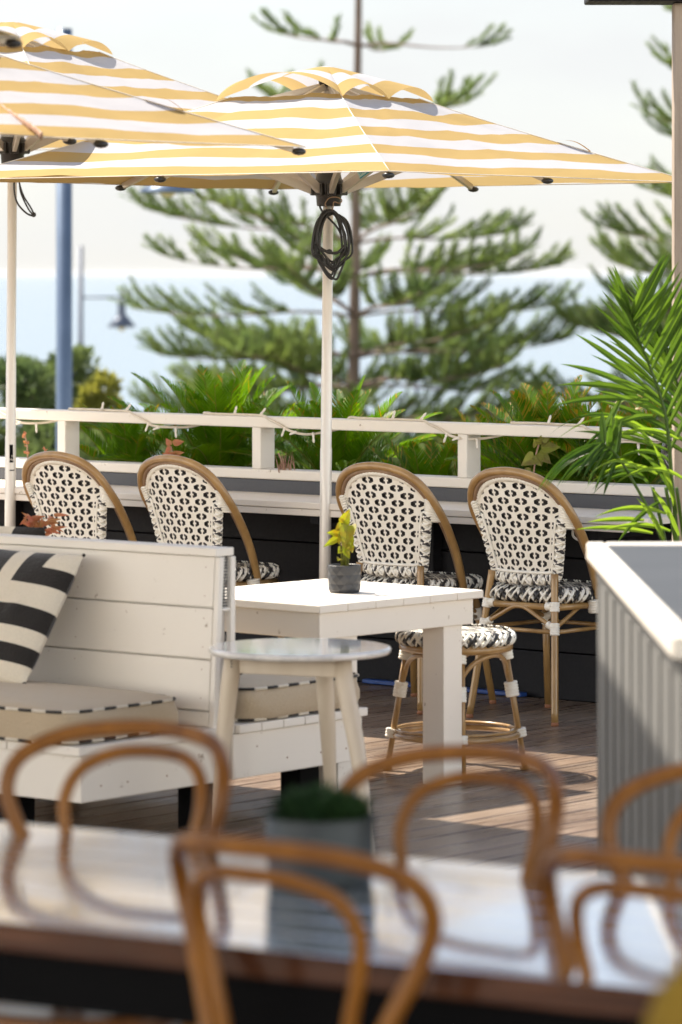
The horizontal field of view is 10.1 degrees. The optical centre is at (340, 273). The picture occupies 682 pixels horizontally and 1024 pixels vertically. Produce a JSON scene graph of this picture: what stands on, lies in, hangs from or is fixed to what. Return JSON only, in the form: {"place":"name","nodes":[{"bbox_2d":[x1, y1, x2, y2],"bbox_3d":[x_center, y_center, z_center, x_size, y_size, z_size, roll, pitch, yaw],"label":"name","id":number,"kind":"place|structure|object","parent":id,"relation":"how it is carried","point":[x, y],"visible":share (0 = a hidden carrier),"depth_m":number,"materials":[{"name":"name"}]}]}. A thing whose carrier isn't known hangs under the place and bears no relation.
{"place":"outdoors","nodes":[
{"label":"outdoors","id":0,"kind":"place"},
{"bbox_2d":[20,512,69,535],"bbox_3d":[-1.049,0.905,13.598,0.177,0.115,0.128,0,0,0],"label":"coleus plant","id":1,"kind":"object","parent":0,"point":[34,521],"visible":0.69,"depth_m":13.59,"materials":[{"name":"plant"}]},
{"bbox_2d":[35,682,596,873],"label":"deck","id":2,"kind":"structure","parent":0,"point":[479,824],"depth_m":12.72,"materials":[{"name":"brown wood"}]},
{"bbox_2d":[0,30,21,48],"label":"parasol","id":3,"kind":"object","parent":2,"relation":"on","point":[13,41],"visible":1,"depth_m":10.18,"materials":[{"name":"fabric"}]},
{"bbox_2d":[22,451,136,540],"bbox_3d":[-1.053,1.252,16.493,0.538,0.996,0.542,0,0,40],"label":"bistro chair","id":4,"kind":"object","parent":2,"relation":"on","point":[80,491],"visible":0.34,"depth_m":16.30,"materials":[{"name":"white wicker"}]},
{"bbox_2d":[0,21,225,526],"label":"parasol","id":5,"kind":"object","parent":2,"relation":"on","point":[47,49],"visible":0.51,"depth_m":17.14,"materials":[{"name":"fabric"}]},
{"bbox_2d":[10,445,14,470],"bbox_3d":[-1.467,0.824,17.160,0.031,0.117,0.008,0,0,-34],"label":"pole label","id":6,"kind":"object","parent":5,"relation":"attached to","point":[11,453],"visible":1,"depth_m":17.16,"materials":[{"name":"black paint"}]},
{"bbox_2d":[13,182,35,216],"bbox_3d":[-1.408,-0.348,17.094,0.104,0.198,0.041,0,0,0],"label":"cord loop","id":7,"kind":"object","parent":5,"relation":"hanging from","point":[33,214],"visible":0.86,"depth_m":17.08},
{"bbox_2d":[0,720,231,1023],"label":"bentwood chair","id":8,"kind":"object","parent":2,"relation":"on","point":[211,743],"visible":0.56,"depth_m":6.93,"materials":[{"name":"brown wood"}]},
{"bbox_2d":[0,54,305,154],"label":"parasol","id":9,"kind":"object","parent":2,"relation":"on","point":[67,110],"visible":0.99,"depth_m":12.24,"materials":[{"name":"fabric"}]},
{"bbox_2d":[0,104,42,139],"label":"frayed strap","id":10,"kind":"object","parent":9,"relation":"hanging from","point":[35,130],"visible":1,"depth_m":11.63,"materials":[{"name":"beige fabric"}]},
{"bbox_2d":[0,533,367,830],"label":"bench","id":11,"kind":"object","parent":2,"relation":"on","point":[148,617],"visible":0.72,"depth_m":12.18,"materials":[{"name":"white paint"}]},
{"bbox_2d":[0,680,178,744],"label":"seat cushion","id":12,"kind":"object","parent":11,"relation":"on","point":[30,710],"visible":0.68,"depth_m":11.73,"materials":[{"name":"fabric"}]},
{"bbox_2d":[0,549,85,683],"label":"pillow","id":13,"kind":"object","parent":12,"relation":"on","point":[35,587],"visible":1,"depth_m":12.24,"materials":[{"name":"fabric"}]},
{"bbox_2d":[235,672,359,721],"bbox_3d":[-0.643,1.355,12.811,1.420,0.133,0.659,0,0,39],"label":"seat cushion","id":14,"kind":"object","parent":11,"relation":"on","point":[261,697],"visible":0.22,"depth_m":12.27,"materials":[{"name":"fabric"}]},
{"bbox_2d":[0,526,46,535],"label":"pillow","id":15,"kind":"object","parent":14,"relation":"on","point":[37,531],"visible":0.06,"depth_m":12.84,"materials":[{"name":"white fabric"}]},
{"bbox_2d":[137,454,284,637],"bbox_3d":[-0.540,1.252,16.166,0.538,0.996,0.542,0,0,43],"label":"bistro chair","id":16,"kind":"object","parent":2,"relation":"on","point":[188,501],"visible":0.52,"depth_m":16.00,"materials":[{"name":"white wicker"}]},
{"bbox_2d":[208,638,390,854],"bbox_3d":[-0.124,1.444,11.709,0.558,0.615,0.577,0,0,8],"label":"round table","id":17,"kind":"object","parent":2,"relation":"on","point":[324,661],"visible":0.93,"depth_m":11.63,"materials":[{"name":"wood"}]},
{"bbox_2d":[169,831,442,1023],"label":"bentwood chair","id":18,"kind":"object","parent":2,"relation":"on","point":[208,984],"visible":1,"depth_m":5.51,"materials":[{"name":"brown wood"}]},
{"bbox_2d":[0,66,671,578],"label":"parasol","id":19,"kind":"object","parent":2,"relation":"on","point":[350,130],"visible":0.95,"depth_m":15.68,"materials":[{"name":"fabric"}]},
{"bbox_2d":[325,197,341,209],"bbox_3d":[-0.031,-0.282,15.900,0.075,0.072,0.004,0,0,0],"label":"wire hook","id":20,"kind":"object","parent":19,"relation":"attached to","point":[333,202],"visible":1,"depth_m":15.90,"materials":[{"name":"black metal"}]},
{"bbox_2d":[311,204,353,279],"bbox_3d":[-0.036,-0.129,15.907,0.177,0.316,0.078,0,0,0],"label":"cable coil","id":21,"kind":"object","parent":20,"relation":"hanging from","point":[333,266],"visible":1,"depth_m":15.90,"materials":[{"name":"black rubber"}]},
{"bbox_2d":[0,467,671,701],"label":"clad wall","id":22,"kind":"structure","parent":2,"relation":"on","point":[288,545],"depth_m":16.15,"materials":[{"name":"wood"}]},
{"bbox_2d":[0,480,669,539],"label":"counter shelf","id":23,"kind":"object","parent":22,"relation":"attached to","point":[300,504],"visible":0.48,"depth_m":16.10,"materials":[{"name":"white paint"}]},
{"bbox_2d":[0,408,670,497],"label":"railing","id":24,"kind":"object","parent":22,"relation":"on","point":[262,467],"visible":0.75,"depth_m":16.68,"materials":[{"name":"white paint"}]},
{"bbox_2d":[22,431,29,458],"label":"dry shoot","id":25,"kind":"object","parent":24,"relation":"attached to","point":[25,441],"visible":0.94,"depth_m":17.75,"materials":[{"name":"orange plant"}]},
{"bbox_2d":[163,438,184,455],"bbox_3d":[-0.745,0.798,16.996,0.110,0.139,0.049,0,0,-24],"label":"leafy shoot","id":26,"kind":"object","parent":24,"relation":"attached to","point":[176,442],"visible":0.59,"depth_m":16.99,"materials":[{"name":"orange plant"}]},
{"bbox_2d":[275,450,294,472],"bbox_3d":[-0.238,0.819,16.741,0.085,0.106,0.099,0,0,10],"label":"dry tuft","id":27,"kind":"object","parent":24,"relation":"on","point":[282,466],"visible":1,"depth_m":16.73,"materials":[{"name":"brown plant"}]},
{"bbox_2d":[0,402,662,454],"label":"string lights","id":28,"kind":"object","parent":24,"relation":"attached to","point":[313,434],"visible":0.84,"depth_m":16.67,"materials":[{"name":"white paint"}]},
{"bbox_2d":[521,435,559,472],"bbox_3d":[0.824,0.758,15.836,0.176,0.199,0.064,0,0,-18],"label":"leafy shoot","id":29,"kind":"object","parent":24,"relation":"on","point":[541,456],"visible":0.84,"depth_m":15.85,"materials":[{"name":"green plant"}]},
{"bbox_2d":[661,437,671,468],"bbox_3d":[1.341,0.714,15.200,0.175,0.175,0.050,0,0,40],"label":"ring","id":30,"kind":"object","parent":24,"relation":"hanging from","point":[664,452],"visible":0.1,"depth_m":15.21,"materials":[{"name":"grey metal"}]},
{"bbox_2d":[0,821,681,1023],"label":"long table","id":31,"kind":"object","parent":2,"relation":"on","point":[90,921],"visible":0.86,"depth_m":5.94,"materials":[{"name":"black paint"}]},
{"bbox_2d":[265,810,375,889],"bbox_3d":[-0.034,0.959,6.400,0.185,0.112,0.185,0,0,0],"label":"planter pot","id":32,"kind":"object","parent":31,"relation":"on","point":[356,835],"visible":0.57,"depth_m":6.32,"materials":[{"name":"concrete"}]},
{"bbox_2d":[255,778,383,823],"bbox_3d":[-0.031,0.877,6.396,0.203,0.076,0.208,0,0,33],"label":"potted plant","id":33,"kind":"object","parent":32,"relation":"on","point":[317,803],"visible":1,"depth_m":6.37,"materials":[{"name":"green plant"}]},
{"bbox_2d":[225,579,482,793],"bbox_3d":[-0.064,1.420,13.160,0.740,0.660,0.837,0,0,42],"label":"square table","id":34,"kind":"object","parent":2,"relation":"on","point":[439,616],"visible":0.6,"depth_m":13.04,"materials":[{"name":"white paint"}]},
{"bbox_2d":[328,564,360,592],"bbox_3d":[0.012,1.042,13.120,0.115,0.094,0.115,0,0,0],"label":"plant pot","id":35,"kind":"object","parent":34,"relation":"on","point":[344,579],"visible":1,"depth_m":13.07,"materials":[{"name":"concrete"}]},
{"bbox_2d":[324,509,355,565],"bbox_3d":[0.001,0.905,13.073,0.104,0.211,0.089,0,0,-41],"label":"potted plant","id":36,"kind":"object","parent":35,"relation":"on","point":[343,533],"visible":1,"depth_m":13.07,"materials":[{"name":"yellow plant"}]},
{"bbox_2d":[335,462,495,714],"bbox_3d":[0.296,1.252,15.555,0.538,0.996,0.542,0,0,40],"label":"bistro chair","id":37,"kind":"object","parent":2,"relation":"on","point":[395,511],"visible":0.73,"depth_m":15.39,"materials":[{"name":"white wicker"}]},
{"bbox_2d":[362,678,526,696],"bbox_3d":[0.429,1.737,16.107,0.850,0.018,0.045,0,0,40],"label":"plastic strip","id":38,"kind":"object","parent":2,"relation":"on","point":[392,683],"visible":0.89,"depth_m":16.20,"materials":[{"name":"blue plastic"}]},
{"bbox_2d":[337,744,564,887],"bbox_3d":[0.118,1.281,6.417,0.487,0.942,0.501,0,0,40],"label":"bentwood chair","id":39,"kind":"object","parent":2,"relation":"on","point":[543,840],"visible":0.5,"depth_m":6.59,"materials":[{"name":"brown wood"}]},
{"bbox_2d":[385,624,528,770],"bbox_3d":[0.405,1.500,13.520,0.452,0.501,0.452,0,0,-42],"label":"wicker stool","id":40,"kind":"object","parent":2,"relation":"on","point":[488,642],"visible":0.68,"depth_m":13.44,"materials":[{"name":"white wicker"}]},
{"bbox_2d":[466,467,596,726],"bbox_3d":[0.816,1.252,15.149,0.538,0.996,0.542,0,0,42],"label":"bistro chair","id":41,"kind":"object","parent":2,"relation":"on","point":[523,523],"visible":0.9,"depth_m":14.99,"materials":[{"name":"white wicker"}]},
{"bbox_2d":[538,846,681,977],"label":"bentwood chair","id":42,"kind":"object","parent":2,"relation":"on","point":[572,952],"visible":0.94,"depth_m":5.47,"materials":[{"name":"brown wood"}]},
{"bbox_2d":[584,0,681,541],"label":"pergola","id":43,"kind":"object","parent":2,"relation":"on","point":[677,146],"visible":0.59,"depth_m":14.00,"materials":[{"name":"wood"}]},
{"bbox_2d":[586,542,681,881],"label":"service counter","id":44,"kind":"object","parent":2,"relation":"on","point":[639,658],"visible":0.73,"depth_m":8.78,"materials":[{"name":"grey paint"}]},
{"bbox_2d":[599,762,681,882],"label":"bentwood chair","id":45,"kind":"object","parent":2,"relation":"on","point":[621,798],"visible":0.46,"depth_m":6.41,"materials":[{"name":"brown wood"}]},
{"bbox_2d":[644,963,681,1023],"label":"padded chair","id":46,"kind":"object","parent":2,"relation":"on","point":[666,1006],"visible":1,"depth_m":4.12,"materials":[{"name":"yellow fabric"}]},
{"bbox_2d":[0,274,671,482],"bbox_3d":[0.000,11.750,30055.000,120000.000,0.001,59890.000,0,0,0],"label":"sea","id":47,"kind":"structure","parent":0,"point":[119,353],"depth_m":1000.79,"materials":[{"name":"blue liquid"}]},
{"bbox_2d":[0,0,671,273],"label":"sky","id":48,"kind":"structure","parent":0,"point":[566,68],"materials":[{"name":"white"}]},
{"bbox_2d":[357,681,596,703],"bbox_3d":[0.361,1.490,17.310,8.700,0.920,1.420,0,0,40],"label":"planting bed","id":49,"kind":"object","parent":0,"point":[558,699],"depth_m":15.90,"materials":[{"name":"soil"}]},
{"bbox_2d":[79,401,188,461],"bbox_3d":[-0.939,0.901,18.088,0.895,0.619,1.022,0,0,18],"label":"sago palm","id":50,"kind":"object","parent":49,"relation":"on","point":[121,445],"visible":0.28,"depth_m":17.95,"materials":[{"name":"green plant"}]},
{"bbox_2d":[79,359,367,467],"bbox_3d":[-0.560,0.803,17.848,1.390,0.793,1.309,0,0,0],"label":"sago palm","id":51,"kind":"object","parent":49,"relation":"on","point":[206,444],"visible":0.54,"depth_m":17.77,"materials":[{"name":"green plant"}]},
{"bbox_2d":[218,375,442,470],"bbox_3d":[-0.044,0.816,17.549,1.076,0.708,1.023,0,0,0],"label":"sago palm","id":52,"kind":"object","parent":49,"relation":"on","point":[348,447],"visible":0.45,"depth_m":17.47,"materials":[{"name":"green plant"}]},
{"bbox_2d":[336,460,356,470],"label":"succulent","id":53,"kind":"object","parent":49,"relation":"on","point":[344,461],"visible":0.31,"depth_m":16.75,"materials":[{"name":"green plant"}]},
{"bbox_2d":[367,434,493,475],"bbox_3d":[0.394,1.000,16.912,0.875,0.619,0.864,0,0,-16],"label":"sago palm","id":54,"kind":"object","parent":49,"relation":"on","point":[410,461],"visible":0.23,"depth_m":16.82,"materials":[{"name":"green plant"}]},
{"bbox_2d":[399,396,534,468],"bbox_3d":[0.689,0.870,17.121,0.863,0.679,0.970,0,0,0],"label":"sago palm","id":55,"kind":"object","parent":49,"relation":"on","point":[484,443],"visible":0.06,"depth_m":17.07,"materials":[{"name":"green plant"}]},
{"bbox_2d":[444,375,632,481],"bbox_3d":[0.886,0.784,16.549,1.017,0.692,1.074,0,0,22],"label":"sago palm","id":56,"kind":"object","parent":49,"relation":"on","point":[543,409],"visible":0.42,"depth_m":16.44,"materials":[{"name":"green plant"}]},
{"bbox_2d":[515,392,671,484],"bbox_3d":[1.208,0.819,16.171,0.980,0.661,1.074,0,0,0],"label":"sago palm","id":57,"kind":"object","parent":49,"relation":"on","point":[653,479],"visible":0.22,"depth_m":16.11,"materials":[{"name":"green plant"}]},
{"bbox_2d":[538,253,681,541],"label":"kentia palm","id":58,"kind":"object","parent":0,"point":[650,307],"visible":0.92,"depth_m":13.10,"materials":[{"name":"green plant"}]},
{"bbox_3d":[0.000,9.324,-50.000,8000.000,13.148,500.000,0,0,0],"label":"ground","id":59,"kind":"structure","parent":0,"visible":0},
{"bbox_2d":[0,341,101,456],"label":"shrub","id":60,"kind":"object","parent":59,"relation":"on","point":[36,384],"visible":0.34,"depth_m":40.52,"materials":[{"name":"green plant"}]},
{"bbox_2d":[16,419,114,460],"bbox_3d":[-2.906,2.715,37.906,1.824,2.688,1.548,0,0,0],"label":"shrub","id":61,"kind":"object","parent":59,"relation":"on","point":[40,439],"visible":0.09,"depth_m":37.90,"materials":[{"name":"green plant"}]},
{"bbox_2d":[49,366,129,458],"bbox_3d":[-2.607,2.744,38.939,1.078,3.624,0.991,0,0,-37],"label":"shrub","id":62,"kind":"object","parent":59,"relation":"on","point":[91,394],"visible":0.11,"depth_m":38.89,"materials":[{"name":"green plant"}]},
{"bbox_2d":[78,246,135,383],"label":"street lamp","id":63,"kind":"object","parent":59,"relation":"on","point":[121,321],"visible":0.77,"depth_m":81.95,"materials":[{"name":"grey metal"}]},
{"bbox_2d":[56,28,195,450],"bbox_3d":[-2.037,1.078,36.000,1.364,6.744,0.539,0,0,0],"label":"street lamp","id":64,"kind":"object","parent":59,"relation":"on","point":[63,296],"visible":0.41,"depth_m":35.93,"materials":[{"name":"blue metal"}]},
{"bbox_2d":[107,0,585,471],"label":"norfolk pine","id":65,"kind":"object","parent":59,"relation":"on","point":[278,347],"visible":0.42,"depth_m":59.34,"materials":[{"name":"green plant"}]},
{"bbox_2d":[292,414,430,469],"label":"shrub","id":66,"kind":"object","parent":59,"relation":"on","point":[400,435],"depth_m":43.90,"materials":[{"name":"green plant"}]},
{"bbox_2d":[414,246,469,407],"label":"street lamp","id":67,"kind":"object","parent":59,"relation":"on","point":[416,323],"visible":0.09,"depth_m":83.96,"materials":[{"name":"grey metal"}]},
{"bbox_2d":[437,418,595,481],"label":"shrub","id":68,"kind":"object","parent":59,"relation":"on","point":[441,440],"depth_m":48.79,"materials":[{"name":"green plant"}]},
{"bbox_2d":[512,5,671,484],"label":"norfolk pine","id":69,"kind":"object","parent":59,"relation":"on","point":[627,254],"visible":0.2,"depth_m":57.46,"materials":[{"name":"green plant"}]}
]}

